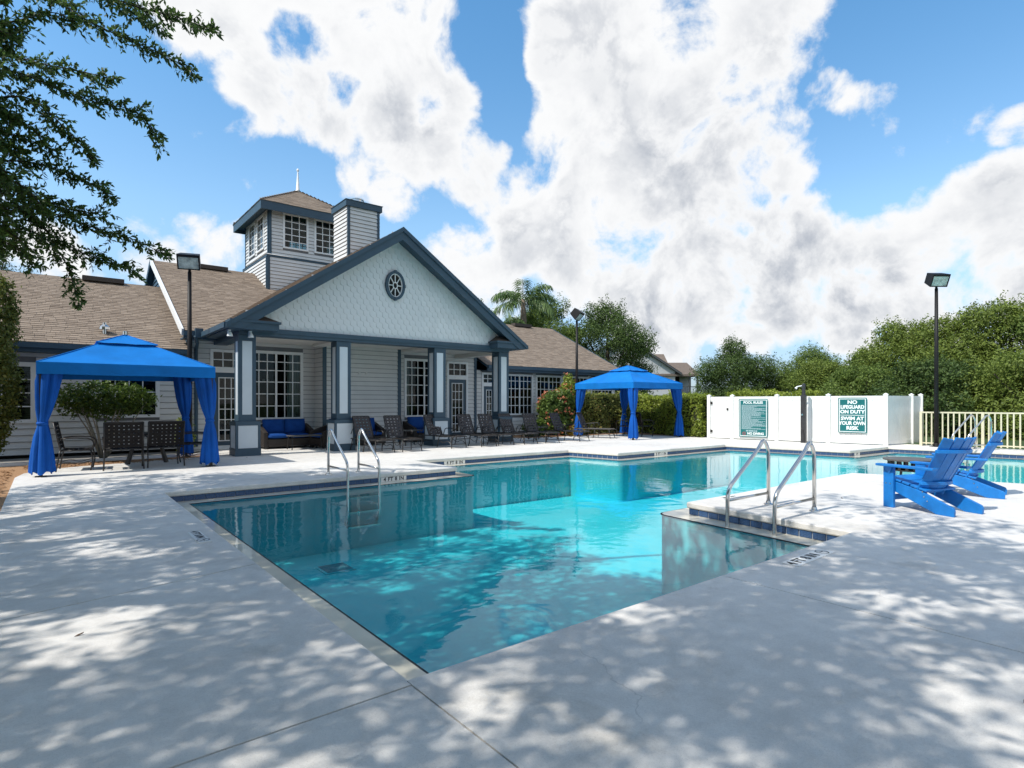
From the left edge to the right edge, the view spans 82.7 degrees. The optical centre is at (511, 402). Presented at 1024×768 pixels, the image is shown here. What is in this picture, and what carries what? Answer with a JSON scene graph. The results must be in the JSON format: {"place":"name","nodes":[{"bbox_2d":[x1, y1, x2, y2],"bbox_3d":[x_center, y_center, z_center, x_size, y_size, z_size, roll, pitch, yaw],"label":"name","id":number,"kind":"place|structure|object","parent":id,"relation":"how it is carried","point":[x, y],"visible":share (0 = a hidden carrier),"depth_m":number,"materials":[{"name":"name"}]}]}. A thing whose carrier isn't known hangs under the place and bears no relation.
{"place":"outdoors","nodes":[
{"label":"outdoors","id":0,"kind":"place"},
{"bbox_2d":[0,424,1023,458],"bbox_3d":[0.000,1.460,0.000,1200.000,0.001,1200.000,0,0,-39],"label":"ground","id":1,"kind":"structure","parent":0,"point":[1004,441],"depth_m":20.66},
{"bbox_2d":[0,238,46,274],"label":"broadleaf tree","id":2,"kind":"object","parent":1,"relation":"on","point":[2,267],"visible":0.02,"depth_m":46.20,"materials":[{"name":"green plant"}]},
{"bbox_2d":[0,451,176,463],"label":"walkway","id":3,"kind":"structure","parent":1,"relation":"on","point":[18,460],"depth_m":14.96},
{"bbox_2d":[0,271,27,454],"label":"column hedge","id":4,"kind":"object","parent":3,"relation":"on","point":[9,317],"depth_m":13.11,"materials":[{"name":"green plant"}]},
{"bbox_2d":[0,453,199,466],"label":"border kerb","id":5,"kind":"structure","parent":3,"relation":"on","point":[80,460],"depth_m":14.10,"materials":[{"name":"white paint"}]},
{"bbox_2d":[53,380,161,457],"bbox_3d":[-10.222,0.376,14.672,2.462,2.080,1.376,0,0,-39],"label":"shrub","id":6,"kind":"object","parent":3,"relation":"on","point":[87,405],"visible":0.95,"depth_m":14.44,"materials":[{"name":"green plant"}]},
{"bbox_2d":[174,416,196,450],"bbox_3d":[-9.101,0.921,16.146,0.632,1.200,0.698,0,0,-39],"label":"plant","id":7,"kind":"object","parent":3,"relation":"on","point":[194,437],"visible":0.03,"depth_m":16.27,"materials":[{"name":"green plant"}]},
{"bbox_2d":[0,456,198,510],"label":"mulch bed","id":8,"kind":"object","parent":1,"relation":"on","point":[16,471],"depth_m":11.80,"materials":[{"name":"wood"}]},
{"bbox_2d":[0,470,11,498],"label":"bark chips","id":9,"kind":"object","parent":8,"relation":"on","point":[8,473],"visible":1,"depth_m":11.03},
{"bbox_2d":[23,456,199,468],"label":"bark chips","id":10,"kind":"object","parent":8,"relation":"on","point":[135,460],"visible":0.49,"depth_m":13.55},
{"bbox_2d":[0,0,223,310],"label":"oak tree","id":11,"kind":"object","parent":1,"relation":"on","point":[31,207],"visible":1,"depth_m":8.71,"materials":[{"name":"green plant"}]},
{"bbox_2d":[0,434,1023,767],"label":"deck","id":12,"kind":"structure","parent":1,"relation":"on","point":[882,636],"depth_m":3.24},
{"bbox_2d":[52,421,96,471],"bbox_3d":[-9.104,0.900,12.123,0.688,1.005,0.768,0,0,-33],"label":"dining chair","id":13,"kind":"object","parent":12,"relation":"on","point":[56,427],"visible":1,"depth_m":11.99,"materials":[{"name":"brown metal"}]},
{"bbox_2d":[102,421,144,470],"bbox_3d":[-8.214,0.900,12.304,0.768,1.005,0.688,0,0,-35],"label":"dining chair","id":14,"kind":"object","parent":12,"relation":"on","point":[124,445],"visible":1,"depth_m":12.09,"materials":[{"name":"brown metal"}]},
{"bbox_2d":[28,331,219,477],"bbox_3d":[-8.656,-0.095,12.987,3.263,2.990,3.267,0,0,-39],"label":"canopy gazebo","id":15,"kind":"object","parent":12,"relation":"on","point":[124,356],"visible":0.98,"depth_m":12.21,"materials":[{"name":"blue fabric"}]},
{"bbox_2d":[118,432,168,463],"bbox_3d":[-8.398,1.056,13.387,1.140,0.713,1.140,0,0,-39],"label":"dining table","id":16,"kind":"object","parent":12,"relation":"on","point":[130,456],"visible":0.34,"depth_m":13.20,"materials":[{"name":"brown metal"}]},
{"bbox_2d":[141,420,184,467],"bbox_3d":[-7.689,0.900,12.826,0.768,1.005,0.688,0,0,-43],"label":"dining chair","id":17,"kind":"object","parent":12,"relation":"on","point":[177,435],"visible":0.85,"depth_m":12.62,"materials":[{"name":"brown metal"}]},
{"bbox_2d":[176,253,200,428],"bbox_3d":[-8.624,-1.307,15.548,0.540,5.414,0.476,0,0,-19],"label":"lamp post","id":18,"kind":"object","parent":12,"relation":"on","point":[189,262],"visible":0.71,"depth_m":15.52,"materials":[{"name":"brown metal"}]},
{"bbox_2d":[178,431,202,461],"bbox_3d":[-7.675,0.900,14.021,0.688,1.005,0.768,0,0,-31],"label":"dining chair","id":19,"kind":"object","parent":12,"relation":"on","point":[192,443],"visible":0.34,"depth_m":13.77,"materials":[{"name":"brown metal"}]},
{"bbox_2d":[187,531,210,542],"bbox_3d":[-3.256,1.396,6.051,0.122,0.008,0.599,0,0,-39],"label":"depth marker","id":20,"kind":"object","parent":12,"relation":"on","point":[199,536],"visible":1,"depth_m":6.04,"materials":[{"name":"white tile"}]},
{"bbox_2d":[261,418,313,448],"bbox_3d":[-6.997,0.958,18.041,1.560,0.885,0.780,0,0,-39],"label":"wicker sofa","id":21,"kind":"object","parent":12,"relation":"on","point":[274,432],"visible":0.81,"depth_m":17.93,"materials":[{"name":"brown fabric"}]},
{"bbox_2d":[286,434,322,449],"bbox_3d":[-6.233,1.191,17.486,0.950,0.422,0.500,0,0,-39],"label":"coffee table","id":22,"kind":"object","parent":12,"relation":"on","point":[292,436],"visible":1,"depth_m":17.36,"materials":[{"name":"brown metal"}]},
{"bbox_2d":[0,169,617,457],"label":"clubhouse","id":23,"kind":"structure","parent":12,"relation":"on","point":[364,319],"depth_m":18.83,"materials":[{"name":"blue wood"}]},
{"bbox_2d":[1,362,35,422],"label":"window","id":24,"kind":"structure","parent":23,"relation":"in","point":[32,365],"depth_m":14.77,"materials":[{"name":"white paint"}]},
{"bbox_2d":[97,380,159,417],"bbox_3d":[-10.595,-0.300,16.095,1.450,1.440,0.085,0,0,-39],"label":"window","id":25,"kind":"structure","parent":23,"relation":"in","point":[157,383],"depth_m":16.48,"materials":[{"name":"white paint"}]},
{"bbox_2d":[210,349,233,369],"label":"window","id":26,"kind":"structure","parent":23,"relation":"in","point":[211,350],"depth_m":17.56,"materials":[{"name":"white paint"}]},
{"bbox_2d":[214,369,233,448],"bbox_3d":[-8.614,0.200,17.662,1.000,2.400,0.112,0,0,-39],"label":"door","id":27,"kind":"structure","parent":23,"relation":"in","point":[219,373],"depth_m":17.57,"materials":[{"name":"blue wood"}]},
{"bbox_2d":[248,221,255,258],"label":"window","id":28,"kind":"structure","parent":23,"relation":"in","point":[251,225],"depth_m":24.39,"materials":[{"name":"white paint"}]},
{"bbox_2d":[256,213,264,253],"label":"window","id":29,"kind":"structure","parent":23,"relation":"in","point":[262,216],"depth_m":23.42,"materials":[{"name":"white paint"}]},
{"bbox_2d":[256,350,302,419],"bbox_3d":[-7.521,-0.540,18.553,1.700,2.180,0.085,0,0,-39],"label":"window","id":30,"kind":"structure","parent":23,"relation":"in","point":[257,351],"depth_m":18.68,"materials":[{"name":"white paint"}]},
{"bbox_2d":[283,212,308,251],"bbox_3d":[-8.599,-6.760,23.119,1.000,1.400,0.085,0,0,-39],"label":"window","id":31,"kind":"structure","parent":23,"relation":"in","point":[307,218],"depth_m":23.16,"materials":[{"name":"white paint"}]},
{"bbox_2d":[289,237,305,248],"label":"window","id":32,"kind":"structure","parent":23,"relation":"in","point":[302,240],"depth_m":26.44,"materials":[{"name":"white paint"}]},
{"bbox_2d":[314,219,333,255],"bbox_3d":[-7.630,-6.760,23.894,1.000,1.400,0.085,0,0,-39],"label":"window","id":33,"kind":"structure","parent":23,"relation":"in","point":[315,220],"depth_m":23.80,"materials":[{"name":"white paint"}]},
{"bbox_2d":[326,237,331,253],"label":"window","id":34,"kind":"structure","parent":23,"relation":"in","point":[327,243],"depth_m":26.43,"materials":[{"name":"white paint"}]},
{"bbox_2d":[385,270,405,300],"bbox_3d":[-3.590,-3.595,17.880,0.670,0.930,0.105,0,0,-39],"label":"oval window","id":35,"kind":"structure","parent":23,"relation":"in","point":[395,286],"depth_m":17.88,"materials":[{"name":"blue wood"}]},
{"bbox_2d":[404,358,427,416],"bbox_3d":[-3.303,-0.540,21.924,1.700,2.180,0.085,0,0,-39],"label":"window","id":36,"kind":"structure","parent":23,"relation":"in","point":[405,359],"depth_m":21.61,"materials":[{"name":"white paint"}]},
{"bbox_2d":[447,377,467,437],"bbox_3d":[-2.139,0.200,22.838,0.980,2.400,0.112,0,0,-39],"label":"door","id":37,"kind":"structure","parent":23,"relation":"in","point":[450,380],"depth_m":22.83,"materials":[{"name":"blue wood"}]},
{"bbox_2d":[447,361,467,376],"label":"window","id":38,"kind":"structure","parent":23,"relation":"in","point":[448,362],"depth_m":22.82,"materials":[{"name":"white paint"}]},
{"bbox_2d":[481,384,491,436],"bbox_3d":[-0.874,0.330,23.850,0.900,2.140,0.112,0,0,-39],"label":"door","id":39,"kind":"structure","parent":23,"relation":"in","point":[485,387],"depth_m":23.70,"materials":[{"name":"blue wood"}]},
{"bbox_2d":[481,372,491,383],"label":"window","id":40,"kind":"structure","parent":23,"relation":"in","point":[483,373],"depth_m":23.68,"materials":[{"name":"white paint"}]},
{"bbox_2d":[509,374,532,414],"bbox_3d":[0.329,-0.330,24.828,1.480,1.740,0.085,0,0,-39],"label":"window","id":41,"kind":"structure","parent":23,"relation":"in","point":[524,375],"depth_m":24.95,"materials":[{"name":"white paint"}]},
{"bbox_2d":[535,375,561,414],"bbox_3d":[1.641,-0.330,25.877,1.560,1.740,0.085,0,0,-39],"label":"window","id":42,"kind":"structure","parent":23,"relation":"in","point":[537,376],"depth_m":25.67,"materials":[{"name":"white paint"}]},
{"bbox_2d":[564,376,588,391],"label":"window","id":43,"kind":"structure","parent":23,"relation":"in","point":[583,378],"depth_m":27.14,"materials":[{"name":"white paint"}]},
{"bbox_2d":[309,425,326,448],"bbox_3d":[-5.766,0.958,18.118,0.860,0.885,0.780,0,0,41],"label":"wicker armchair","id":44,"kind":"object","parent":12,"relation":"on","point":[322,430],"visible":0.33,"depth_m":17.90,"materials":[{"name":"brown wicker"}]},
{"bbox_2d":[325,428,380,528],"bbox_3d":[-3.047,1.474,11.162,0.744,1.929,1.042,0,0,-39],"label":"pool ladder","id":45,"kind":"object","parent":12,"relation":"attached to","point":[331,431],"visible":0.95,"depth_m":10.96,"materials":[{"name":"silver metal"}]},
{"bbox_2d":[351,418,385,444],"bbox_3d":[-4.994,0.958,19.091,1.510,0.885,0.780,0,0,-39],"label":"wicker sofa","id":46,"kind":"object","parent":12,"relation":"on","point":[376,426],"visible":0.23,"depth_m":19.24,"materials":[{"name":"brown fabric"}]},
{"bbox_2d":[350,416,395,452],"bbox_3d":[-4.024,0.896,16.611,0.628,1.014,1.709,0,0,-43],"label":"chaise lounge","id":47,"kind":"object","parent":12,"relation":"on","point":[371,437],"visible":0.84,"depth_m":16.89,"materials":[{"name":"brown metal"}]},
{"bbox_2d":[380,415,421,451],"bbox_3d":[-3.285,0.896,17.150,0.628,1.014,1.708,0,0,-36],"label":"chaise lounge","id":48,"kind":"object","parent":12,"relation":"on","point":[394,432],"visible":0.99,"depth_m":17.48,"materials":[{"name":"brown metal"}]},
{"bbox_2d":[399,429,421,445],"bbox_3d":[-3.336,1.151,19.034,0.620,0.501,0.500,0,0,-39],"label":"coffee table","id":49,"kind":"object","parent":12,"relation":"on","point":[414,441],"visible":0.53,"depth_m":19.02,"materials":[{"name":"brown metal"}]},
{"bbox_2d":[403,417,423,440],"bbox_3d":[-3.326,0.958,20.847,0.920,0.885,0.780,0,0,-43],"label":"wicker armchair","id":50,"kind":"object","parent":12,"relation":"on","point":[417,423],"visible":0.61,"depth_m":20.75,"materials":[{"name":"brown fabric"}]},
{"bbox_2d":[419,414,466,448],"bbox_3d":[-2.189,0.896,18.335,1.708,1.014,0.628,0,0,43],"label":"chaise lounge","id":51,"kind":"object","parent":12,"relation":"on","point":[433,429],"visible":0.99,"depth_m":18.51,"materials":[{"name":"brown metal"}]},
{"bbox_2d":[452,414,496,446],"bbox_3d":[-1.231,0.896,18.971,0.628,1.014,1.708,0,0,-41],"label":"chaise lounge","id":52,"kind":"object","parent":12,"relation":"on","point":[462,427],"visible":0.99,"depth_m":19.24,"materials":[{"name":"brown metal"}]},
{"bbox_2d":[475,414,514,445],"bbox_3d":[-0.614,0.896,19.567,0.628,1.014,1.708,0,0,-34],"label":"chaise lounge","id":53,"kind":"object","parent":12,"relation":"on","point":[487,430],"visible":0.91,"depth_m":19.90,"materials":[{"name":"brown metal"}]},
{"bbox_2d":[495,413,537,444],"bbox_3d":[0.117,0.896,20.075,0.628,1.014,1.708,0,0,-42],"label":"chaise lounge","id":54,"kind":"object","parent":12,"relation":"on","point":[509,425],"visible":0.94,"depth_m":20.30,"materials":[{"name":"brown metal"}]},
{"bbox_2d":[518,413,559,442],"bbox_3d":[0.938,0.896,20.628,0.628,1.014,1.708,0,0,-36],"label":"chaise lounge","id":55,"kind":"object","parent":12,"relation":"on","point":[534,425],"visible":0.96,"depth_m":20.92,"materials":[{"name":"brown metal"}]},
{"bbox_2d":[544,413,589,441],"bbox_3d":[2.024,0.896,21.448,1.709,1.014,0.628,0,0,41],"label":"chaise lounge","id":56,"kind":"object","parent":12,"relation":"on","point":[555,418],"visible":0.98,"depth_m":21.62,"materials":[{"name":"brown metal"}]},
{"bbox_2d":[571,412,615,438],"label":"chaise lounge","id":57,"kind":"object","parent":12,"relation":"on","point":[583,423],"visible":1,"depth_m":23.15,"materials":[{"name":"brown metal"}]},
{"bbox_2d":[171,447,1023,679],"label":"pool basin","id":58,"kind":"object","parent":12,"relation":"in","point":[459,565],"visible":0.54,"depth_m":9.81,"materials":[{"name":"paint"}]},
{"bbox_2d":[315,562,355,574],"bbox_3d":[-2.862,2.684,9.426,0.500,0.024,0.500,0,0,-39],"label":"pool drain","id":59,"kind":"object","parent":58,"relation":"on","point":[334,568],"visible":1,"depth_m":9.38,"materials":[{"name":"paint"}]},
{"bbox_2d":[381,476,405,481],"bbox_3d":[-2.365,1.530,11.638,0.560,0.085,0.008,0,0,-40],"label":"depth marker","id":60,"kind":"object","parent":58,"relation":"attached to","point":[396,478],"visible":1,"depth_m":11.63,"materials":[{"name":"white tile"}]},
{"bbox_2d":[444,460,464,464],"bbox_3d":[-1.458,1.530,14.796,0.620,0.085,0.008,0,0,-37],"label":"depth marker","id":61,"kind":"object","parent":58,"relation":"attached to","point":[454,462],"visible":1,"depth_m":14.79,"materials":[{"name":"white tile"}]},
{"bbox_2d":[654,452,666,455],"bbox_3d":[4.426,1.529,17.284,0.620,0.086,0.008,0,0,-39],"label":"depth marker","id":62,"kind":"object","parent":58,"relation":"attached to","point":[660,453],"visible":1,"depth_m":17.27,"materials":[{"name":"white tile"}]},
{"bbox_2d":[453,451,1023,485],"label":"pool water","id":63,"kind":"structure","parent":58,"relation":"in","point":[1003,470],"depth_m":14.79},
{"bbox_2d":[616,415,630,434],"bbox_3d":[4.752,0.900,24.106,0.688,1.005,0.768,0,0,31],"label":"dining chair","id":64,"kind":"object","parent":12,"relation":"on","point":[622,425],"visible":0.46,"depth_m":23.96,"materials":[{"name":"brown metal"}]},
{"bbox_2d":[574,363,683,439],"bbox_3d":[4.742,-0.095,23.691,3.280,2.990,3.260,0,0,-39],"label":"canopy gazebo","id":65,"kind":"object","parent":12,"relation":"on","point":[628,381],"visible":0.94,"depth_m":23.28,"materials":[{"name":"blue fabric"}]},
{"bbox_2d":[630,412,653,436],"bbox_3d":[5.398,0.900,24.173,0.688,1.005,0.768,0,0,-24],"label":"dining chair","id":66,"kind":"object","parent":12,"relation":"on","point":[638,417],"visible":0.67,"depth_m":23.91,"materials":[{"name":"brown metal"}]},
{"bbox_2d":[715,495,739,499],"bbox_3d":[3.197,1.396,8.573,0.500,0.008,0.130,0,0,-39],"label":"depth marker","id":67,"kind":"object","parent":12,"relation":"on","point":[731,496],"visible":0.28,"depth_m":8.53,"materials":[{"name":"white tile"}]},
{"bbox_2d":[725,439,818,535],"bbox_3d":[3.320,1.469,7.436,1.132,1.939,0.734,0,0,-39],"label":"pool ladder","id":68,"kind":"object","parent":12,"relation":"attached to","point":[775,506],"visible":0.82,"depth_m":7.42,"materials":[{"name":"silver metal"}]},
{"bbox_2d":[795,383,806,442],"bbox_3d":[10.027,0.365,20.202,0.377,2.069,0.208,0,0,29],"label":"outdoor shower","id":69,"kind":"object","parent":12,"relation":"on","point":[803,417],"visible":1,"depth_m":20.12,"materials":[{"name":"grey metal"}]},
{"bbox_2d":[781,549,834,566],"bbox_3d":[2.680,1.396,5.247,0.740,0.008,0.150,0,0,-40],"label":"depth marker","id":70,"kind":"object","parent":12,"relation":"on","point":[806,558],"visible":1,"depth_m":5.22,"materials":[{"name":"white tile"}]},
{"bbox_2d":[707,393,922,445],"bbox_3d":[10.568,0.545,20.613,7.140,1.710,2.101,0,0,23],"label":"vinyl fence","id":71,"kind":"object","parent":12,"relation":"on","point":[892,419],"visible":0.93,"depth_m":20.12,"materials":[{"name":"white plastic"}]},
{"bbox_2d":[739,399,767,437],"bbox_3d":[8.979,0.583,21.662,1.044,1.415,0.011,0,0,42],"label":"pool sign","id":72,"kind":"object","parent":71,"relation":"attached to","point":[753,417],"visible":1,"depth_m":21.65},
{"bbox_2d":[838,398,866,432],"bbox_3d":[11.394,0.432,19.470,0.842,1.175,0.011,0,0,42],"label":"pool sign","id":73,"kind":"object","parent":71,"relation":"attached to","point":[852,415],"visible":1,"depth_m":19.46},
{"bbox_2d":[883,456,931,474],"bbox_3d":[6.681,1.173,9.771,0.770,0.461,0.770,0,0,-39],"label":"side table","id":74,"kind":"object","parent":12,"relation":"on","point":[898,460],"visible":0.45,"depth_m":9.71,"materials":[{"name":"grey metal"}]},
{"bbox_2d":[875,437,983,516],"bbox_3d":[5.470,0.915,7.598,0.820,0.971,0.942,0,0,-21],"label":"adirondack chair","id":75,"kind":"object","parent":12,"relation":"on","point":[935,475],"visible":1,"depth_m":7.42,"materials":[{"name":"blue plastic"}]},
{"bbox_2d":[924,273,950,446],"bbox_3d":[13.411,-1.357,18.355,0.540,5.514,0.476,0,0,-1],"label":"lamp post","id":76,"kind":"object","parent":12,"relation":"on","point":[936,280],"visible":0.94,"depth_m":18.33,"materials":[{"name":"brown metal"}]},
{"bbox_2d":[925,431,1006,498],"bbox_3d":[6.964,0.915,8.908,0.942,0.971,0.820,0,0,42],"label":"adirondack chair","id":77,"kind":"object","parent":12,"relation":"on","point":[971,480],"visible":0.68,"depth_m":8.62,"materials":[{"name":"blue plastic"}]},
{"bbox_2d":[919,411,1023,448],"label":"picket fence","id":78,"kind":"object","parent":12,"relation":"on","point":[921,427],"visible":0.84,"depth_m":17.76,"materials":[{"name":"beige paint"}]},
{"bbox_2d":[951,414,991,448],"bbox_3d":[13.546,1.399,17.141,0.912,2.079,0.624,0,0,-9],"label":"pool ladder","id":79,"kind":"object","parent":12,"relation":"attached to","point":[974,429],"visible":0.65,"depth_m":16.95,"materials":[{"name":"silver metal"}]},
{"bbox_2d":[490,278,556,325],"bbox_3d":[0.629,-3.127,38.178,4.611,9.189,5.094,0,0,-39],"label":"palm tree","id":80,"kind":"object","parent":1,"relation":"on","point":[535,298],"visible":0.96,"depth_m":37.51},
{"bbox_2d":[514,305,559,331],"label":"broadleaf tree","id":81,"kind":"object","parent":1,"relation":"on","point":[536,323],"visible":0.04,"depth_m":40.47,"materials":[{"name":"green plant"}]},
{"bbox_2d":[515,291,588,348],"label":"broadleaf tree","id":82,"kind":"object","parent":1,"relation":"on","point":[569,332],"visible":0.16,"depth_m":43.12,"materials":[{"name":"green plant"}]},
{"bbox_2d":[513,433,690,437],"bbox_3d":[3.913,1.396,25.533,10.000,0.001,9.000,0,0,-39],"label":"mulch bed","id":83,"kind":"object","parent":1,"relation":"on","point":[516,436],"visible":0.08,"depth_m":24.52,"materials":[{"name":"brown wood"}]},
{"bbox_2d":[522,418,547,436],"bbox_3d":[0.881,1.062,23.678,1.265,0.886,0.844,0,0,-39],"label":"plant","id":84,"kind":"object","parent":83,"relation":"on","point":[540,422],"visible":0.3,"depth_m":23.62,"materials":[{"name":"green plant"}]},
{"bbox_2d":[536,387,575,434],"bbox_3d":[1.853,0.384,24.505,1.945,2.120,1.397,0,0,-39],"label":"shrub","id":85,"kind":"object","parent":83,"relation":"on","point":[546,407],"visible":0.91,"depth_m":24.20,"materials":[{"name":"green plant"}]},
{"bbox_2d":[555,372,575,425],"bbox_3d":[2.384,0.051,25.134,1.397,2.699,0.948,0,0,-39],"label":"shrub","id":86,"kind":"object","parent":83,"relation":"on","point":[570,382],"visible":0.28,"depth_m":24.98,"materials":[{"name":"green plant"}]},
{"bbox_2d":[540,433,614,436],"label":"bark chips","id":87,"kind":"object","parent":83,"relation":"on","point":[584,434],"visible":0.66,"depth_m":24.83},
{"bbox_2d":[570,308,584,416],"bbox_3d":[2.804,-1.315,24.936,0.505,5.430,0.540,0,0,26],"label":"lamp post","id":88,"kind":"object","parent":83,"relation":"on","point":[577,315],"visible":0.67,"depth_m":24.90,"materials":[{"name":"brown metal"}]},
{"bbox_2d":[547,390,641,434],"bbox_3d":[3.780,0.410,26.165,5.324,2.051,1.488,0,0,-31],"label":"hedge","id":89,"kind":"object","parent":83,"relation":"on","point":[603,410],"visible":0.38,"depth_m":25.82,"materials":[{"name":"green plant"}]},
{"bbox_2d":[618,403,630,433],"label":"red plant","id":90,"kind":"object","parent":83,"relation":"on","point":[628,410],"visible":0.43,"depth_m":25.66,"materials":[{"name":"green plant"}]},
{"bbox_2d":[636,390,713,436],"bbox_3d":[6.866,0.442,25.188,1.416,1.982,4.625,0,0,-27],"label":"hedge","id":91,"kind":"object","parent":83,"relation":"on","point":[660,411],"visible":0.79,"depth_m":24.61,"materials":[{"name":"green plant"}]},
{"bbox_2d":[578,293,660,394],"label":"broadleaf tree","id":92,"kind":"object","parent":1,"relation":"on","point":[596,325],"visible":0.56,"depth_m":42.56,"materials":[{"name":"green plant"}]},
{"bbox_2d":[688,333,785,396],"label":"broadleaf tree","id":93,"kind":"object","parent":1,"relation":"on","point":[749,370],"visible":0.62,"depth_m":49.04,"materials":[{"name":"green plant"}]},
{"bbox_2d":[725,387,823,396],"bbox_3d":[10.083,0.409,22.375,3.777,2.055,1.401,0,0,44],"label":"hedge","id":94,"kind":"object","parent":1,"relation":"on","point":[757,393],"visible":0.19,"depth_m":22.25,"materials":[{"name":"green plant"}]},
{"bbox_2d":[757,340,843,394],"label":"broadleaf tree","id":95,"kind":"object","parent":1,"relation":"on","point":[809,354],"visible":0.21,"depth_m":48.44,"materials":[{"name":"green plant"}]},
{"bbox_2d":[780,356,847,390],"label":"broadleaf tree","id":96,"kind":"object","parent":1,"relation":"on","point":[812,378],"visible":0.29,"depth_m":42.34,"materials":[{"name":"green plant"}]},
{"bbox_2d":[828,347,872,383],"bbox_3d":[24.489,-1.177,39.586,5.986,5.778,5.595,0,0,9],"label":"broadleaf tree","id":97,"kind":"object","parent":1,"relation":"on","point":[853,357],"visible":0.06,"depth_m":39.90,"materials":[{"name":"green plant"}]},
{"bbox_2d":[815,359,902,395],"bbox_3d":[18.264,-0.164,30.205,5.317,4.291,5.006,0,0,-39],"label":"broadleaf tree","id":98,"kind":"object","parent":1,"relation":"on","point":[855,384],"visible":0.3,"depth_m":29.67,"materials":[{"name":"green plant"}]},
{"bbox_2d":[849,313,947,398],"bbox_3d":[24.516,-2.006,36.329,7.493,7.237,6.898,0,0,-39],"label":"broadleaf tree","id":99,"kind":"object","parent":1,"relation":"on","point":[882,351],"visible":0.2,"depth_m":35.66,"materials":[{"name":"green plant"}]},
{"bbox_2d":[861,350,1009,436],"bbox_3d":[18.857,-0.195,26.237,5.583,4.257,5.693,0,0,-39],"label":"broadleaf tree","id":100,"kind":"object","parent":1,"relation":"on","point":[922,382],"visible":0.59,"depth_m":25.29,"materials":[{"name":"green plant"}]},
{"bbox_2d":[884,299,1017,415],"bbox_3d":[25.181,-2.237,33.576,7.209,7.405,7.211,0,0,-39],"label":"broadleaf tree","id":101,"kind":"object","parent":1,"relation":"on","point":[948,333],"visible":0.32,"depth_m":32.70,"materials":[{"name":"green plant"}]},
{"bbox_2d":[941,345,1023,440],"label":"broadleaf tree","id":102,"kind":"object","parent":1,"relation":"on","point":[1009,390],"visible":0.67,"depth_m":23.91,"materials":[{"name":"green plant"}]},
{"bbox_2d":[956,290,1023,396],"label":"broadleaf tree","id":103,"kind":"object","parent":1,"relation":"on","point":[994,318],"visible":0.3,"depth_m":30.62,"materials":[{"name":"green plant"}]},
{"bbox_2d":[999,310,1023,389],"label":"broadleaf tree","id":104,"kind":"object","parent":1,"relation":"on","point":[1019,331],"visible":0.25,"depth_m":29.77,"materials":[{"name":"green plant"}]},
{"bbox_2d":[0,0,1023,396],"label":"sky","id":105,"kind":"structure","parent":0,"point":[779,176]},
{"bbox_2d":[504,317,526,324],"bbox_3d":[-0.769,-2.143,37.937,4.401,7.226,3.870,0,0,-39],"label":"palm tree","id":106,"kind":"object","parent":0,"point":[517,320],"visible":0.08,"depth_m":37.09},
{"bbox_2d":[596,338,698,395],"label":"apartment building","id":107,"kind":"structure","parent":0,"point":[678,372],"depth_m":72.16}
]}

